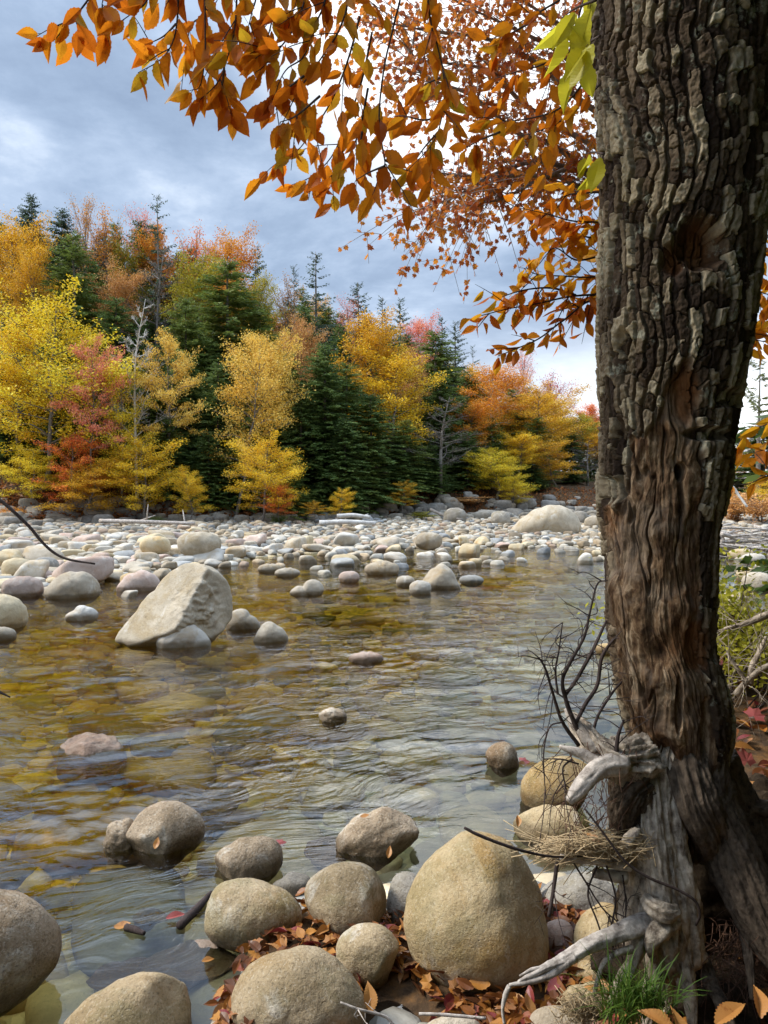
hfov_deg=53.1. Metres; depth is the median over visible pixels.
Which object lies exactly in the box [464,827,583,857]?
fallen twig
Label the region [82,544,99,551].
cobble
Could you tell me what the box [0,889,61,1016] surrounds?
boulder
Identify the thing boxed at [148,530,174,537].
cobble
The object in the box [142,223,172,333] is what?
hemlock tree
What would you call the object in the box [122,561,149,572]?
cobble
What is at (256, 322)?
hemlock tree
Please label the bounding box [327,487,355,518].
broadleaf tree
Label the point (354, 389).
hemlock tree
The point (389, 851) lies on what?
fallen leaf
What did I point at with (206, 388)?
hemlock tree
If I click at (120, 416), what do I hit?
broadleaf tree
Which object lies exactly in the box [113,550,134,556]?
cobble
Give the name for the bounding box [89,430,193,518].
broadleaf tree
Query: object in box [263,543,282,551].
cobble
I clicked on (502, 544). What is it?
cobble
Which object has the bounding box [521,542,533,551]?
cobble
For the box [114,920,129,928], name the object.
fallen leaf
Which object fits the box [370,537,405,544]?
cobble
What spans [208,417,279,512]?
hemlock tree
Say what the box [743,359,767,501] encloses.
pine tree
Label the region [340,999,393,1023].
fallen twig
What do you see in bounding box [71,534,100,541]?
cobble
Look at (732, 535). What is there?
driftwood heap
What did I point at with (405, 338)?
hemlock tree
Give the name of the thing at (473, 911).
boulder
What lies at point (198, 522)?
boulder
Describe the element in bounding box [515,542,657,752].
dead shrub
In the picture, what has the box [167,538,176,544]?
cobble
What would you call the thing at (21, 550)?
cobble
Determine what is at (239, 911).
boulder
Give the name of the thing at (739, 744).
fallen leaf
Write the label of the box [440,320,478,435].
spruce tree
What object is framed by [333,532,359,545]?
cobble
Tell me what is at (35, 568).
cobble
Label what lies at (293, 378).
hemlock tree
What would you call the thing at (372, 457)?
hemlock tree
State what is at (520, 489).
broadleaf tree
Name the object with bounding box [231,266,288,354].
broadleaf tree
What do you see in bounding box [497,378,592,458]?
broadleaf tree
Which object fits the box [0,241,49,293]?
broadleaf tree
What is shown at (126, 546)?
cobble
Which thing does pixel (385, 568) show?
stone
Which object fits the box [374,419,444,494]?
hemlock tree
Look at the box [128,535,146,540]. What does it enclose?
cobble
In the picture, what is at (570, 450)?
hemlock tree
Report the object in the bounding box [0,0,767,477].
sky
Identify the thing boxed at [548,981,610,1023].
straw clump
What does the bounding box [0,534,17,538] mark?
cobble
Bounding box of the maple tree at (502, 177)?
[313,0,598,300]
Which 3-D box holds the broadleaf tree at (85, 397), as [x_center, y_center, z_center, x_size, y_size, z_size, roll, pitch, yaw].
[-11.468,-3.483,29.995,3.281,7.255,2.970,0,2,0]
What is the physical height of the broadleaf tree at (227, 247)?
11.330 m
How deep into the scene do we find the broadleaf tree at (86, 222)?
45.60 m
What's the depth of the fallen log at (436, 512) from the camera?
31.69 m
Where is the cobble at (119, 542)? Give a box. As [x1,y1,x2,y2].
[112,540,126,544]
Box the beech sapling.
[459,144,767,500]
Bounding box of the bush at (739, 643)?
[577,537,767,712]
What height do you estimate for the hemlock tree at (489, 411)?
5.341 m
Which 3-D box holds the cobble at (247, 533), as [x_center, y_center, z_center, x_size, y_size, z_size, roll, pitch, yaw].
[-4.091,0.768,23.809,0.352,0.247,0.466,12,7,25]
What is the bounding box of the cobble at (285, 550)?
[277,548,292,553]
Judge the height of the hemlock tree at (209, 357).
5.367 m
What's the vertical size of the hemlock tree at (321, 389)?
6.991 m
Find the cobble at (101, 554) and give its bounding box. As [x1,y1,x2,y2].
[92,552,109,556]
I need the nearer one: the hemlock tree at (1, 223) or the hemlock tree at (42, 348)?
the hemlock tree at (42, 348)
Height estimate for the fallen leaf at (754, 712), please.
0.042 m
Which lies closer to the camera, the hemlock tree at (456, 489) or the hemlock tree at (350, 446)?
the hemlock tree at (350, 446)
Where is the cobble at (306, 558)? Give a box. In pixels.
[298,555,316,569]
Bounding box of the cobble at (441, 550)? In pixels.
[435,548,448,562]
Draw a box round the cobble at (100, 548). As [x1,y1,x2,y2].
[95,546,112,551]
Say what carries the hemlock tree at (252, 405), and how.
on the ground
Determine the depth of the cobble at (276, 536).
23.52 m
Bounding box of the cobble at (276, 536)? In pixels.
[271,534,285,538]
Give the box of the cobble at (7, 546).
[0,544,10,550]
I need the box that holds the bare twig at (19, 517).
[0,498,94,564]
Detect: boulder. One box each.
[0,594,28,633]
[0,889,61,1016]
[1,558,29,575]
[1,576,43,603]
[44,571,100,613]
[56,732,126,784]
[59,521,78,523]
[64,972,191,1023]
[86,957,145,991]
[115,563,232,652]
[116,570,159,598]
[126,801,204,869]
[139,536,170,554]
[141,939,236,987]
[177,531,220,555]
[187,520,207,525]
[204,878,302,952]
[215,836,282,881]
[231,945,366,1023]
[254,520,268,525]
[304,861,386,934]
[336,807,418,871]
[336,923,398,988]
[362,516,373,520]
[403,831,548,992]
[415,532,441,550]
[422,563,460,599]
[443,508,466,522]
[490,511,509,524]
[510,505,580,533]
[513,804,583,863]
[520,756,587,810]
[541,872,616,914]
[573,902,616,961]
[574,511,588,522]
[584,515,598,527]
[722,543,741,551]
[723,593,750,618]
[735,567,751,581]
[741,572,767,596]
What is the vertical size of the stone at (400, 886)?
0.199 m
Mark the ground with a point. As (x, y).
(404, 994)
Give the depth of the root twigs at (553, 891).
2.30 m
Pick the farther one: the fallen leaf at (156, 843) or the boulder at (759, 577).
the boulder at (759, 577)
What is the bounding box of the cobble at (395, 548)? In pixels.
[385,544,400,552]
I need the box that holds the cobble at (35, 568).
[13,559,49,577]
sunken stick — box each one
[123,923,145,935]
[176,890,212,929]
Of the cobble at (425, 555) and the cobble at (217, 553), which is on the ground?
the cobble at (217, 553)
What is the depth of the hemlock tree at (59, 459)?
31.79 m
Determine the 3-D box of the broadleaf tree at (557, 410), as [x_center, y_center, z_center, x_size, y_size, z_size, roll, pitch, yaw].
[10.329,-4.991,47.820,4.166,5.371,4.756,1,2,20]
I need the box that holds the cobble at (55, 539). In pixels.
[48,536,69,543]
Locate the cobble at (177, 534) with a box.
[173,532,182,537]
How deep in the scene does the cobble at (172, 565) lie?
16.38 m
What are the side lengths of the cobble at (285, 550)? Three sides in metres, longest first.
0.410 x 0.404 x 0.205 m
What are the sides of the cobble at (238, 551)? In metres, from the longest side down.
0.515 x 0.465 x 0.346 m
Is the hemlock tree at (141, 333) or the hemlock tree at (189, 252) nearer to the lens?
the hemlock tree at (141, 333)
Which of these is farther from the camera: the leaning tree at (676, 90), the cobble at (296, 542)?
the cobble at (296, 542)
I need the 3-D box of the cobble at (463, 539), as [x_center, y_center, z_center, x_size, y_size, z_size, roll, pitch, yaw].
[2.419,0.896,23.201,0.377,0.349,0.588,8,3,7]
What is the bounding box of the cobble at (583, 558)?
[577,552,592,571]
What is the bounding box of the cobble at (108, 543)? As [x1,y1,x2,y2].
[96,541,112,545]
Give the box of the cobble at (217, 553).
[193,548,223,561]
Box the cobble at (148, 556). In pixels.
[134,552,159,560]
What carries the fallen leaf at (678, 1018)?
on the ground
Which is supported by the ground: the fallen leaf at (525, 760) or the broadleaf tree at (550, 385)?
the broadleaf tree at (550, 385)
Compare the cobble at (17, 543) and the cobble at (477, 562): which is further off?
the cobble at (17, 543)
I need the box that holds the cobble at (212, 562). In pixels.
[204,559,221,566]
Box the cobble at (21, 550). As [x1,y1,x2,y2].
[10,548,24,553]
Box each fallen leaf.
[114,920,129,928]
[153,837,159,848]
[166,911,183,918]
[202,956,213,961]
[276,839,285,846]
[363,981,377,1010]
[386,846,391,857]
[516,815,521,826]
[519,757,529,765]
[584,984,600,994]
[638,1009,671,1023]
[670,1005,686,1023]
[714,1002,745,1023]
[735,741,755,750]
[737,747,755,766]
[743,707,764,720]
[753,985,767,1018]
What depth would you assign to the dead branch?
3.35 m
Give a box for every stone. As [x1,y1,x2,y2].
[0,627,16,645]
[0,861,36,889]
[36,557,58,566]
[44,570,51,578]
[65,605,98,627]
[103,818,133,862]
[132,908,167,931]
[156,624,210,659]
[179,786,248,829]
[211,738,246,755]
[226,609,260,638]
[253,621,287,651]
[258,563,281,575]
[272,872,309,896]
[275,567,299,578]
[290,579,323,602]
[304,836,345,869]
[319,707,346,729]
[339,571,358,585]
[349,651,383,668]
[365,560,398,579]
[386,871,415,920]
[396,575,414,588]
[409,580,430,598]
[428,1017,479,1023]
[459,575,483,587]
[486,741,518,777]
[529,1005,587,1023]
[547,919,573,954]
[561,981,607,1017]
[570,960,596,982]
[596,643,609,656]
[727,549,753,560]
[741,553,765,564]
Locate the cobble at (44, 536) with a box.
[40,533,67,540]
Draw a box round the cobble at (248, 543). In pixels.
[244,541,256,545]
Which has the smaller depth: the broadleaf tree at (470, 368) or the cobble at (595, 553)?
the cobble at (595, 553)
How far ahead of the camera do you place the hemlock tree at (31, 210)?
44.82 m
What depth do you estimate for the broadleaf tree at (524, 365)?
51.71 m
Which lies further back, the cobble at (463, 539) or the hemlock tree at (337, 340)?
the hemlock tree at (337, 340)
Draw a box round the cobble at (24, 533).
[18,530,32,536]
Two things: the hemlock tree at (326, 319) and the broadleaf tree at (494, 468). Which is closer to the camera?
the broadleaf tree at (494, 468)
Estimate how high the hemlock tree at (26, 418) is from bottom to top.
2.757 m
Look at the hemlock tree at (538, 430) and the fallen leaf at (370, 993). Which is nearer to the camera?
the fallen leaf at (370, 993)
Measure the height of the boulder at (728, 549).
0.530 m
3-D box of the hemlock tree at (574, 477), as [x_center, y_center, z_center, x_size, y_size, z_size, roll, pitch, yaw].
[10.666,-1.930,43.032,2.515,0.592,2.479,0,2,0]
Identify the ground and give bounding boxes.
[0,380,767,1023]
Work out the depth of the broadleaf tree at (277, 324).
47.99 m
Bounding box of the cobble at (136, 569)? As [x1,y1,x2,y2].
[129,566,150,572]
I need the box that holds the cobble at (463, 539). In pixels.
[458,536,469,545]
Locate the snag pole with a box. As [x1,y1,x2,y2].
[733,486,747,506]
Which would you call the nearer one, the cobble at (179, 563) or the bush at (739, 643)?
the bush at (739, 643)
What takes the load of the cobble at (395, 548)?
on the ground
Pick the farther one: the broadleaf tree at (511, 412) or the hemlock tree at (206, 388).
the broadleaf tree at (511, 412)
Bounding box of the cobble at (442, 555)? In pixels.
[436,552,451,562]
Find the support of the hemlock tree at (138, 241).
on the ground
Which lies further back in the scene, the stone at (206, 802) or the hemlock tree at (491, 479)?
the hemlock tree at (491, 479)
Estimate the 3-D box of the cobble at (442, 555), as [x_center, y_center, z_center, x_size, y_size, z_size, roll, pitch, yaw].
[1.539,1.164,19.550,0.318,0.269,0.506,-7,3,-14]
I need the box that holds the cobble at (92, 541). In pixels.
[84,540,99,543]
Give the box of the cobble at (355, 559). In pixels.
[331,554,362,571]
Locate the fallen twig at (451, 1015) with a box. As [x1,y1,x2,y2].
[419,1012,485,1019]
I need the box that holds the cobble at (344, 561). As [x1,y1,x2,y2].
[330,557,354,577]
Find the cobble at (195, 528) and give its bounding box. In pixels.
[187,527,202,531]
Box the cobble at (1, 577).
[0,576,15,578]
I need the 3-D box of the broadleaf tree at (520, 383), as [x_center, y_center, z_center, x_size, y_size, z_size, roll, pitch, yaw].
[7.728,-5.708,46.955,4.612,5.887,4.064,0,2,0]
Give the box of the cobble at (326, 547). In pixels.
[321,545,333,550]
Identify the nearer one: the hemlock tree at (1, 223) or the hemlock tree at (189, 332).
the hemlock tree at (189, 332)
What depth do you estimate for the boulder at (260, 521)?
28.88 m
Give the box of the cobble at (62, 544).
[58,541,76,548]
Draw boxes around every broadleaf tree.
[0,208,67,325]
[0,238,64,378]
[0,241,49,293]
[0,274,141,492]
[0,315,70,473]
[0,443,76,505]
[25,432,117,513]
[33,456,141,514]
[44,332,133,504]
[58,193,123,282]
[77,203,144,352]
[79,253,160,364]
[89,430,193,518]
[91,354,154,507]
[100,234,154,313]
[118,325,212,500]
[122,203,167,305]
[127,217,179,308]
[156,245,234,339]
[163,219,225,305]
[168,465,216,519]
[193,220,267,354]
[199,333,315,515]
[219,324,308,455]
[219,430,309,521]
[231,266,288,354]
[258,483,295,522]
[266,268,307,352]
[267,313,298,356]
[274,310,332,394]
[301,500,327,523]
[306,292,336,334]
[326,306,421,431]
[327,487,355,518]
[328,295,367,406]
[346,338,452,481]
[385,343,434,441]
[387,480,416,513]
[395,309,445,418]
[449,356,535,455]
[449,395,502,458]
[457,447,539,499]
[458,362,489,395]
[482,366,543,446]
[495,394,545,472]
[495,473,534,503]
[496,430,554,484]
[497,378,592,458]
[509,350,546,460]
[520,438,586,485]
[524,392,583,469]
[532,390,575,417]
[536,369,581,470]
[557,411,599,469]
[569,415,598,460]
[570,401,599,459]
[574,433,598,480]
[577,444,598,477]
[734,456,752,488]
[743,481,767,500]
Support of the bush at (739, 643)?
on the ground
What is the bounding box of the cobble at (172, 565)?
[161,561,177,569]
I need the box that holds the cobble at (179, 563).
[175,561,191,566]
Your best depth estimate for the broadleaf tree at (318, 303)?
52.61 m
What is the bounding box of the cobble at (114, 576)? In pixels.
[104,571,123,583]
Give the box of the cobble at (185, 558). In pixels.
[173,556,194,561]
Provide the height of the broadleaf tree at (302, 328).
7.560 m
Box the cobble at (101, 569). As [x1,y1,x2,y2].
[52,556,113,582]
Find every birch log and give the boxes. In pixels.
[319,519,375,524]
[337,513,369,518]
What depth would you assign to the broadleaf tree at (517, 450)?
39.66 m
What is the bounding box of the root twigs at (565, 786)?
[528,721,578,859]
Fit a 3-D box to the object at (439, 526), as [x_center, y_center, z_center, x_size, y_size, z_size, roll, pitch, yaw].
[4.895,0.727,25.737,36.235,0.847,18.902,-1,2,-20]
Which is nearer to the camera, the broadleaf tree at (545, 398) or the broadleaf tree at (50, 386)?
the broadleaf tree at (50, 386)
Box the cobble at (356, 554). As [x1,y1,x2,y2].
[347,552,360,558]
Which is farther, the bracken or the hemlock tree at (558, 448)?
the hemlock tree at (558, 448)
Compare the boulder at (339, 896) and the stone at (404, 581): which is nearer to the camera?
the boulder at (339, 896)
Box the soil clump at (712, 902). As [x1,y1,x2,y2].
[590,773,767,1023]
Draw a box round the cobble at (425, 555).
[417,552,435,566]
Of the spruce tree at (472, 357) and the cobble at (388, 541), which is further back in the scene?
the spruce tree at (472, 357)
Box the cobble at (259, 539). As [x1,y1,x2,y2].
[243,534,266,546]
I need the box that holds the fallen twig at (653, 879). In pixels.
[584,807,700,925]
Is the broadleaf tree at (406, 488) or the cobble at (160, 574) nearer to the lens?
the cobble at (160, 574)
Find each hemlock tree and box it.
[0,192,52,357]
[0,222,10,357]
[0,280,72,385]
[0,345,78,449]
[0,351,47,443]
[0,417,43,463]
[6,377,54,434]
[19,229,131,399]
[23,408,93,472]
[36,206,87,377]
[36,377,96,435]
[45,368,138,460]
[53,426,107,467]
[58,259,113,377]
[70,418,148,484]
[74,238,97,364]
[77,295,155,431]
[85,408,144,456]
[90,236,113,329]
[99,223,128,356]
[102,357,187,471]
[111,220,169,360]
[113,314,167,430]
[122,295,177,395]
[125,460,152,478]
[127,416,207,500]
[138,351,222,474]
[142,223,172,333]
[144,295,231,441]
[144,377,198,458]
[155,251,186,349]
[162,246,220,370]
[163,256,296,429]
[166,279,216,376]
[169,442,216,489]
[173,431,245,511]
[179,378,226,462]
[186,362,244,483]
[192,339,243,445]
[206,450,262,499]
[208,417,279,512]
[212,267,237,381]
[219,397,253,466]
[220,371,286,479]
[228,305,280,434]
[243,452,297,501]
[253,352,328,475]
[254,445,321,520]
[261,402,296,462]
[264,394,345,510]
[273,341,390,498]
[276,299,298,335]
[283,305,329,413]
[288,287,329,390]
[293,487,335,519]
[301,419,359,495]
[302,417,385,517]
[307,393,428,506]
[308,361,389,490]
[314,305,359,412]
[320,324,375,444]
[332,312,371,393]
[342,437,398,513]
[353,319,382,410]
[357,324,421,439]
[357,438,442,492]
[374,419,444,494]
[381,329,502,451]
[386,334,427,442]
[397,341,432,420]
[408,370,470,479]
[408,455,459,492]
[412,445,455,492]
[425,342,457,417]
[436,396,486,478]
[437,371,507,463]
[444,431,495,487]
[444,483,467,490]
[469,470,507,486]
[471,416,521,480]
[477,382,507,451]
[493,389,531,466]
[508,417,569,480]
[512,463,554,490]
[544,421,578,468]
[552,431,597,476]
[554,416,585,470]
[557,472,595,482]
[583,458,598,480]
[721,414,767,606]
[734,418,767,492]
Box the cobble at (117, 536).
[106,534,121,539]
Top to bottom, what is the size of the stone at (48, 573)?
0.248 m
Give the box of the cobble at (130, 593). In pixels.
[121,590,137,601]
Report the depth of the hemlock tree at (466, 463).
37.87 m
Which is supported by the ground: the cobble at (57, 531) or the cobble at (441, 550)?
the cobble at (57, 531)
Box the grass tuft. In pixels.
[564,937,706,1023]
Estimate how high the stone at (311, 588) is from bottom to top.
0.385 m
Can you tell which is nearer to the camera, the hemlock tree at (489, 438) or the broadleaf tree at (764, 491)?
the broadleaf tree at (764, 491)
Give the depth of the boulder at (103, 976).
2.97 m
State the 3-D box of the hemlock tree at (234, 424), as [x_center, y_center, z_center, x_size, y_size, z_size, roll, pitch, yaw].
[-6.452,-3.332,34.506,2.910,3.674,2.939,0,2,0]
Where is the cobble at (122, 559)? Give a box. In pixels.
[113,556,130,562]
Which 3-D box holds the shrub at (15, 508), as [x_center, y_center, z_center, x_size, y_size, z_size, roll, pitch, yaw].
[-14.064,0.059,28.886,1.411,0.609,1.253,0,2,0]
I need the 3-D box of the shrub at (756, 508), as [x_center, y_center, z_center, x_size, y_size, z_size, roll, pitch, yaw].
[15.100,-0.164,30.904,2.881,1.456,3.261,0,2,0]
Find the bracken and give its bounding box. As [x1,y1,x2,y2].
[0,461,595,519]
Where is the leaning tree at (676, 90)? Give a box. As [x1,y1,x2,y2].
[16,0,767,1023]
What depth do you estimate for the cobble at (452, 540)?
23.18 m
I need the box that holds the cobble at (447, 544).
[442,542,453,548]
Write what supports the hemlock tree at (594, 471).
on the ground
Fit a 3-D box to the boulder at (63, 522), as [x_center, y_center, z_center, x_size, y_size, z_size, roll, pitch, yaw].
[-11.658,0.619,28.507,0.964,0.582,0.646,0,2,0]
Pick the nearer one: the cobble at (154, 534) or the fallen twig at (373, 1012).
the fallen twig at (373, 1012)
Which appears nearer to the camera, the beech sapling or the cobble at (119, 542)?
the beech sapling
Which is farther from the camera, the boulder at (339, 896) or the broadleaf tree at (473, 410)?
the broadleaf tree at (473, 410)
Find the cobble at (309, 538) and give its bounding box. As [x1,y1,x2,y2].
[304,535,313,543]
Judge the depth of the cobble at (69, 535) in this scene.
22.23 m
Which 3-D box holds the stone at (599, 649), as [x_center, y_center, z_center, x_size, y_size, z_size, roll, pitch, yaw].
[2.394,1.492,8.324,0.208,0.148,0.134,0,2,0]
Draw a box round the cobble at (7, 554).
[0,549,22,566]
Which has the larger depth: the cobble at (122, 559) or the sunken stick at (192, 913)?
the cobble at (122, 559)
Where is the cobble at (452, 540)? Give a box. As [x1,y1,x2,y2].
[442,539,458,543]
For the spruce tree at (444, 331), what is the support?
on the ground
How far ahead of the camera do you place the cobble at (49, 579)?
14.00 m
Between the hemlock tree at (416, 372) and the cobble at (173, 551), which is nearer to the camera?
the cobble at (173, 551)
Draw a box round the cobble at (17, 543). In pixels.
[3,539,34,548]
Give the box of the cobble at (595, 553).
[592,550,600,556]
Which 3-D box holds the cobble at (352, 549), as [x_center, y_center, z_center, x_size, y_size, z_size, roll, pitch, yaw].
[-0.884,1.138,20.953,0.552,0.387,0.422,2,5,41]
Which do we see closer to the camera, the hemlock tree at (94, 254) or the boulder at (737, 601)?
the boulder at (737, 601)
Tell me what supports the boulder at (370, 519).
on the ground
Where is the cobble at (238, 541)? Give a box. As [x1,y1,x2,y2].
[225,538,245,545]
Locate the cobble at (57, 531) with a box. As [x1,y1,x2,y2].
[46,529,62,534]
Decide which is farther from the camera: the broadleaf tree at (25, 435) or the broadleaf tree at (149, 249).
the broadleaf tree at (149, 249)
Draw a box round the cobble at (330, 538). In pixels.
[321,536,333,540]
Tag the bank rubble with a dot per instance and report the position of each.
(523, 508)
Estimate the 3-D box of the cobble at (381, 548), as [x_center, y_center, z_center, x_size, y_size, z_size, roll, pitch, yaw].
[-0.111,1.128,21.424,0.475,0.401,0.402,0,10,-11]
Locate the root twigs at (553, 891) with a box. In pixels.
[535,859,640,986]
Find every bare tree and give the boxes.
[93,299,176,497]
[107,243,201,370]
[391,397,485,493]
[569,440,598,485]
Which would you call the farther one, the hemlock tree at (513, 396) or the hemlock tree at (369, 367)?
the hemlock tree at (369, 367)
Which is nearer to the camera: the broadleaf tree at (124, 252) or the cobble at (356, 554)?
the cobble at (356, 554)
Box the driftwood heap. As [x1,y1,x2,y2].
[556,522,767,557]
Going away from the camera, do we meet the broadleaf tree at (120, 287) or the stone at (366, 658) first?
the stone at (366, 658)
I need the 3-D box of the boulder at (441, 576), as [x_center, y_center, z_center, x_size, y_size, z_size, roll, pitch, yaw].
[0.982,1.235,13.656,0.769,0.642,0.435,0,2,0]
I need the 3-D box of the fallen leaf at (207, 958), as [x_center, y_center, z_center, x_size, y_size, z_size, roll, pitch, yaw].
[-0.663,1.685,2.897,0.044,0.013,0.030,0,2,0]
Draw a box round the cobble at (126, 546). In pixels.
[115,543,133,550]
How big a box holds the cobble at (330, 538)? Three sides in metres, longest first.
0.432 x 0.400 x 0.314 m
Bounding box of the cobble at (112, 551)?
[103,548,121,553]
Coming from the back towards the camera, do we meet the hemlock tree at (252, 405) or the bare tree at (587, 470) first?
the bare tree at (587, 470)
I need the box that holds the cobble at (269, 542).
[265,539,274,544]
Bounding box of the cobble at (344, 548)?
[332,546,349,552]
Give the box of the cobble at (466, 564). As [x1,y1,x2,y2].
[457,561,475,575]
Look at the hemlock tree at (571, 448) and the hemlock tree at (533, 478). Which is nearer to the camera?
the hemlock tree at (533, 478)
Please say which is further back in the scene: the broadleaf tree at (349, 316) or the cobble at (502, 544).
the broadleaf tree at (349, 316)
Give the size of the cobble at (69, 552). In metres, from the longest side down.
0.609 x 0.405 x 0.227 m
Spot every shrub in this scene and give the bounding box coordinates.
[0,507,28,515]
[147,515,164,519]
[266,513,289,523]
[406,511,435,517]
[452,496,490,503]
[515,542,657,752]
[725,492,767,519]
[729,491,767,522]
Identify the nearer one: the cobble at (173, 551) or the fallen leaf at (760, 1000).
the fallen leaf at (760, 1000)
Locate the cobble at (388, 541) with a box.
[377,537,399,546]
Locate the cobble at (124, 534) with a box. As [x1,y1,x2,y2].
[115,532,128,536]
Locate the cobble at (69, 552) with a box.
[61,549,85,556]
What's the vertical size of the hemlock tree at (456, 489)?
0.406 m
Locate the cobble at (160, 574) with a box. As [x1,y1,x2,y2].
[153,568,169,581]
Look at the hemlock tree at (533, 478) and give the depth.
39.77 m
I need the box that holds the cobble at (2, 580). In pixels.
[0,578,9,588]
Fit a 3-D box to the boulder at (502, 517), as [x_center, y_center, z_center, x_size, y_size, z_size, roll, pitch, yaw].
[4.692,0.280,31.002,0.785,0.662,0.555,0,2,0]
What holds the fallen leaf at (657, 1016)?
on the grass tuft
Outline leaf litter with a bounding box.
[203,656,767,1023]
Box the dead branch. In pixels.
[716,562,767,744]
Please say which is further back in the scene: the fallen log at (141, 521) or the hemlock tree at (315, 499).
the hemlock tree at (315, 499)
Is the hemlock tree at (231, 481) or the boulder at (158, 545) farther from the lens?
the hemlock tree at (231, 481)
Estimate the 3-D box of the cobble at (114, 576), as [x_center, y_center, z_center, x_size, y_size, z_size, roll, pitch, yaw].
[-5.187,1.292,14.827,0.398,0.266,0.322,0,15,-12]
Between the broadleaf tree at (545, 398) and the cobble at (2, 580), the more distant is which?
the broadleaf tree at (545, 398)
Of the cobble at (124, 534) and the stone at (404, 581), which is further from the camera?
the cobble at (124, 534)
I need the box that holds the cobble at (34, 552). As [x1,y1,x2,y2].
[23,545,64,559]
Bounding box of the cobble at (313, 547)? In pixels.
[302,544,323,551]
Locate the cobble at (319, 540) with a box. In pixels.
[314,538,323,543]
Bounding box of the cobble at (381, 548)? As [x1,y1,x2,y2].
[373,545,387,553]
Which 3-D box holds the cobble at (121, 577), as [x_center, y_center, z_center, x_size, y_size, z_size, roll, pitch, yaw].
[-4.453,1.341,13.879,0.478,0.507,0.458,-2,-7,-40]
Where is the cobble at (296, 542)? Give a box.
[283,536,306,548]
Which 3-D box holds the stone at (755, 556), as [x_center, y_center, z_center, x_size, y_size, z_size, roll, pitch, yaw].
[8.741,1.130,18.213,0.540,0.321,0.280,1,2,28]
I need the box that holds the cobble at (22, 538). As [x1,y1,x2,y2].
[8,537,31,540]
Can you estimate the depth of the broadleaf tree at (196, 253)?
46.49 m
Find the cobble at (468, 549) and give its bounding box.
[458,543,479,560]
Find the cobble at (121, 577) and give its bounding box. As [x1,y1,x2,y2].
[120,573,140,599]
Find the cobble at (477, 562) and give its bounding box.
[469,558,481,574]
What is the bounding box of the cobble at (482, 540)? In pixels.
[474,536,488,544]
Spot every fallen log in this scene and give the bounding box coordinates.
[99,506,194,525]
[430,508,463,520]
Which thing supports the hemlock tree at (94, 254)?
on the ground
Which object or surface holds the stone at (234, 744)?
on the river water
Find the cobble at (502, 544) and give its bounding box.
[494,542,509,550]
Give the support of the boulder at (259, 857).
in the river water
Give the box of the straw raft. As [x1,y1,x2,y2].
[503,818,659,884]
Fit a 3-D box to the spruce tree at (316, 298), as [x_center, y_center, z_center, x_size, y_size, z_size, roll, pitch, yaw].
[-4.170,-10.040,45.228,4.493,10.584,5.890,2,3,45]
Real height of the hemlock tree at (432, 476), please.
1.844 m
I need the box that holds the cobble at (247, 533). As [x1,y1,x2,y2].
[244,532,255,535]
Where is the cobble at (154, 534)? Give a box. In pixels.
[137,533,166,541]
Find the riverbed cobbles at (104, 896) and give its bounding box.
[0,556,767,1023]
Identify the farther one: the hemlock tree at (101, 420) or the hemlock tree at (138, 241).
the hemlock tree at (138, 241)
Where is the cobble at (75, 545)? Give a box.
[67,542,86,548]
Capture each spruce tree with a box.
[128,194,180,377]
[233,246,276,353]
[278,266,303,395]
[290,251,347,413]
[341,282,376,404]
[366,296,393,389]
[385,297,411,413]
[427,314,463,403]
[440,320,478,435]
[468,346,481,371]
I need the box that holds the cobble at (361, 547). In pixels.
[355,545,367,550]
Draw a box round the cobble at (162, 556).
[159,554,171,558]
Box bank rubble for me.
[0,491,596,525]
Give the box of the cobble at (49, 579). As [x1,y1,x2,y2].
[46,577,54,582]
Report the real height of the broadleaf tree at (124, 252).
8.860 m
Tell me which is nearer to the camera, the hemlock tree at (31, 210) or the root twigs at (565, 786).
the root twigs at (565, 786)
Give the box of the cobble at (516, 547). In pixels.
[508,543,524,558]
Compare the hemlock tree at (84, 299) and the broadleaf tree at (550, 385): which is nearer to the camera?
the hemlock tree at (84, 299)
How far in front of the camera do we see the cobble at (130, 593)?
12.57 m
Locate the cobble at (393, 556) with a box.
[384,552,406,562]
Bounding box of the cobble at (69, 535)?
[59,533,72,537]
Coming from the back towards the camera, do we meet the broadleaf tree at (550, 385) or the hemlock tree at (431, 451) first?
the broadleaf tree at (550, 385)
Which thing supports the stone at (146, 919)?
on the river water
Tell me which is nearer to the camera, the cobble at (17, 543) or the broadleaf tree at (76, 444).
the cobble at (17, 543)
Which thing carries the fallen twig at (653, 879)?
attached to the leaning tree at (676, 90)
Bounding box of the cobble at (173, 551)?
[170,548,180,555]
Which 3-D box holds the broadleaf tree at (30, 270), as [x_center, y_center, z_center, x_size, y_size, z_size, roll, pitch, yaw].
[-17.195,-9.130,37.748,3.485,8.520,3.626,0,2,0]
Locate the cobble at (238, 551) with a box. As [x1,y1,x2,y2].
[225,546,245,557]
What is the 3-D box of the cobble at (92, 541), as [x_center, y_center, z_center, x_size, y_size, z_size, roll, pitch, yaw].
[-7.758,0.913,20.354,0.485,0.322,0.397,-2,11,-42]
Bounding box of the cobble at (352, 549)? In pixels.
[347,547,358,552]
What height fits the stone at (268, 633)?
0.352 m
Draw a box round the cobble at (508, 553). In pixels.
[499,551,515,561]
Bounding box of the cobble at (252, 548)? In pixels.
[245,546,262,551]
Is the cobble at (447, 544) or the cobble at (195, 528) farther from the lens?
the cobble at (195, 528)
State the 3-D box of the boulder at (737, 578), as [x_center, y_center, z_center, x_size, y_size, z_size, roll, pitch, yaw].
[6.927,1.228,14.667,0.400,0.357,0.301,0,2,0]
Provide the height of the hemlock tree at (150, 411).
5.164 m

